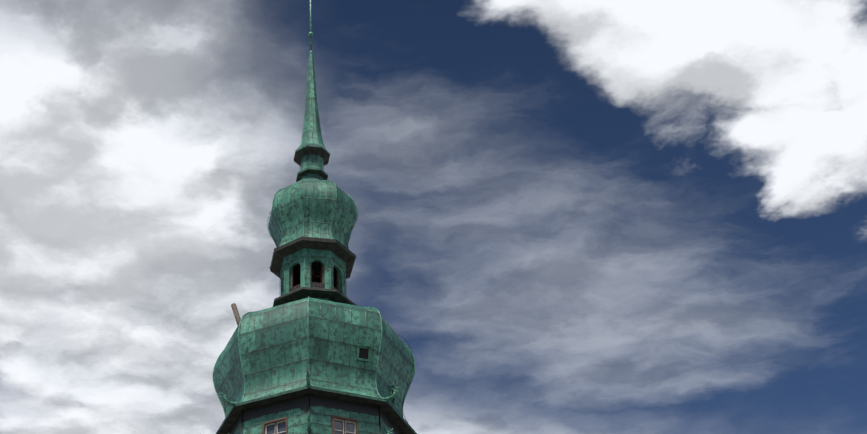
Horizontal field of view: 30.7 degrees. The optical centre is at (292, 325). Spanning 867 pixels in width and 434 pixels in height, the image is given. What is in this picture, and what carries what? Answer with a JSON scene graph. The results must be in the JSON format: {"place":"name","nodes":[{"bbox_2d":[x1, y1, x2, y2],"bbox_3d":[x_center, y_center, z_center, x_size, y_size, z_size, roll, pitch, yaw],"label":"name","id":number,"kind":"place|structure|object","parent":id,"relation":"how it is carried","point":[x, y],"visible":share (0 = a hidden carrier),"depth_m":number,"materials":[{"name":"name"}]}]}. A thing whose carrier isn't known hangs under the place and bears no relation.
{"place":"outdoors","nodes":[
{"label":"outdoors","id":0,"kind":"place"},
{"bbox_2d":[290,283,324,290],"bbox_3d":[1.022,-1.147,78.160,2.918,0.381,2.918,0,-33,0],"label":"lantern louvres","id":1,"kind":"object","parent":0,"point":[311,286],"depth_m":77.05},
{"bbox_2d":[280,256,345,295],"bbox_3d":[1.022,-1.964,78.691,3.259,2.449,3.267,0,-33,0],"label":"lantern walls","id":2,"kind":"structure","parent":0,"point":[304,262],"depth_m":77.70,"materials":[{"name":"green metal"}]},
{"bbox_2d":[293,261,336,288],"bbox_3d":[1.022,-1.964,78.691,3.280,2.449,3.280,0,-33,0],"label":"lantern interior","id":3,"kind":"object","parent":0,"point":[296,272],"visible":0.12,"depth_m":79.78,"materials":[{"name":"black"}]},
{"bbox_2d":[228,394,402,433],"bbox_3d":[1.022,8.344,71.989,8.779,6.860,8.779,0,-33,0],"label":"drum copper walls","id":4,"kind":"structure","parent":0,"point":[323,409],"depth_m":70.37,"materials":[{"name":"green metal"}]},
{"bbox_2d":[262,415,358,433],"bbox_3d":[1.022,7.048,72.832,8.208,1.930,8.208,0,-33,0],"label":"window frames","id":5,"kind":"structure","parent":4,"relation":"in","point":[275,421],"depth_m":70.08,"materials":[{"name":"brown wood"}]},
{"bbox_2d":[265,419,355,433],"bbox_3d":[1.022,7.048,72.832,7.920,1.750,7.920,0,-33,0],"label":"window sashes","id":6,"kind":"object","parent":5,"relation":"in","point":[334,429],"visible":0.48,"depth_m":70.11,"materials":[{"name":"brown wood"}]},
{"bbox_2d":[267,420,353,433],"bbox_3d":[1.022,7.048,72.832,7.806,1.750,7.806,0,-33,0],"label":"window panes","id":7,"kind":"structure","parent":6,"relation":"in","point":[338,425],"depth_m":70.07,"materials":[{"name":"glass"}]},
{"bbox_2d":[290,263,340,292],"bbox_3d":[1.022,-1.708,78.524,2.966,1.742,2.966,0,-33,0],"label":"lantern louvre bars","id":8,"kind":"object","parent":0,"point":[317,286],"visible":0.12,"depth_m":77.48,"materials":[{"name":"metal"}]},
{"bbox_2d":[306,414,392,433],"bbox_3d":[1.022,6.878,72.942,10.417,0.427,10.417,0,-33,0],"label":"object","id":9,"kind":"object","parent":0,"point":[308,418],"visible":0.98,"depth_m":68.91,"materials":[{"name":"green metal"}]},
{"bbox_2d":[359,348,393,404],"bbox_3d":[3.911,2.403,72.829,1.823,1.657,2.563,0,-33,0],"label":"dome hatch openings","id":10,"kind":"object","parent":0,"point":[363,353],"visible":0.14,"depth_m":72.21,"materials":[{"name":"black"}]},
{"bbox_2d":[0,0,866,433],"label":"sky","id":11,"kind":"structure","parent":0,"point":[574,216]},
{"bbox_3d":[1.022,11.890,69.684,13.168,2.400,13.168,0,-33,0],"label":"skirt roof","id":12,"kind":"object","parent":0,"visible":0},
{"bbox_2d":[241,393,380,433],"bbox_3d":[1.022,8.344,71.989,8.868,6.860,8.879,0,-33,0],"label":"drum corner welts","id":13,"kind":"object","parent":12,"relation":"on","point":[309,415],"visible":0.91,"depth_m":70.53,"materials":[{"name":"green metal"}]},
{"bbox_2d":[217,388,414,433],"bbox_3d":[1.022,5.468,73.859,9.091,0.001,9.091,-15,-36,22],"label":"cornice","id":14,"kind":"structure","parent":13,"relation":"on","point":[385,407],"depth_m":70.97,"materials":[{"name":"metal"}]},
{"bbox_2d":[214,297,416,433],"bbox_3d":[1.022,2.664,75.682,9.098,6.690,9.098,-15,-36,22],"label":"onion dome","id":15,"kind":"structure","parent":14,"relation":"on","point":[273,342],"depth_m":72.35,"materials":[{"name":"green metal"}]},
{"bbox_2d":[231,303,240,324],"bbox_3d":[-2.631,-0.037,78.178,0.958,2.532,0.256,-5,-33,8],"label":"flagpole stub","id":16,"kind":"object","parent":15,"relation":"on","point":[235,312],"visible":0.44,"depth_m":78.47,"materials":[{"name":"brown wood"}]},
{"bbox_2d":[200,370,399,433],"bbox_3d":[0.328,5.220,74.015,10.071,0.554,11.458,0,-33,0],"label":"eave gargoyles","id":17,"kind":"object","parent":15,"relation":"attached to","point":[223,396],"visible":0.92,"depth_m":70.60,"materials":[{"name":"green metal"}]},
{"bbox_2d":[269,52,356,300],"bbox_3d":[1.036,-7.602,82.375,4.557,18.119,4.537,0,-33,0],"label":"spire","id":18,"kind":"structure","parent":15,"relation":"on","point":[318,196],"depth_m":79.42,"materials":[{"name":"green metal"}]},
{"bbox_2d":[308,0,312,51],"bbox_3d":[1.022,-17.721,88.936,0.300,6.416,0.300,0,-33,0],"label":"finial","id":19,"kind":"object","parent":18,"relation":"attached to","point":[310,34],"visible":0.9,"depth_m":88.16,"materials":[{"name":"green metal"}]},
{"bbox_2d":[268,178,357,254],"bbox_3d":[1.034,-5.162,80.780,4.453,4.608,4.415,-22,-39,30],"label":"roof ribs","id":20,"kind":"object","parent":18,"relation":"attached to","point":[303,214],"visible":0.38,"depth_m":79.52,"materials":[{"name":"green metal"}]},
{"bbox_2d":[270,146,356,306],"bbox_3d":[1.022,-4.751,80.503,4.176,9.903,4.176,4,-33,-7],"label":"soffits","id":21,"kind":"object","parent":18,"relation":"attached to","point":[338,249],"visible":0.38,"depth_m":78.05,"materials":[{"name":"black metal"}]},
{"bbox_2d":[312,263,321,282],"bbox_3d":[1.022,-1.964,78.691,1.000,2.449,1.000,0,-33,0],"label":"lantern bell frame","id":22,"kind":"object","parent":18,"relation":"in","point":[318,276],"visible":0.17,"depth_m":78.71,"materials":[{"name":"black"}]},
{"bbox_2d":[213,296,415,417],"bbox_3d":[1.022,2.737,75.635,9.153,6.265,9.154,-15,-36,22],"label":"roof ribs","id":23,"kind":"object","parent":15,"relation":"attached to","point":[309,358],"visible":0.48,"depth_m":72.76,"materials":[{"name":"green metal"}]},
{"bbox_2d":[356,344,395,408],"bbox_3d":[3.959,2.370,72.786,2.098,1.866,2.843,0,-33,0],"label":"dome hatch frames","id":24,"kind":"structure","parent":15,"relation":"on","point":[392,387],"depth_m":72.22,"materials":[{"name":"green metal"}]}
]}

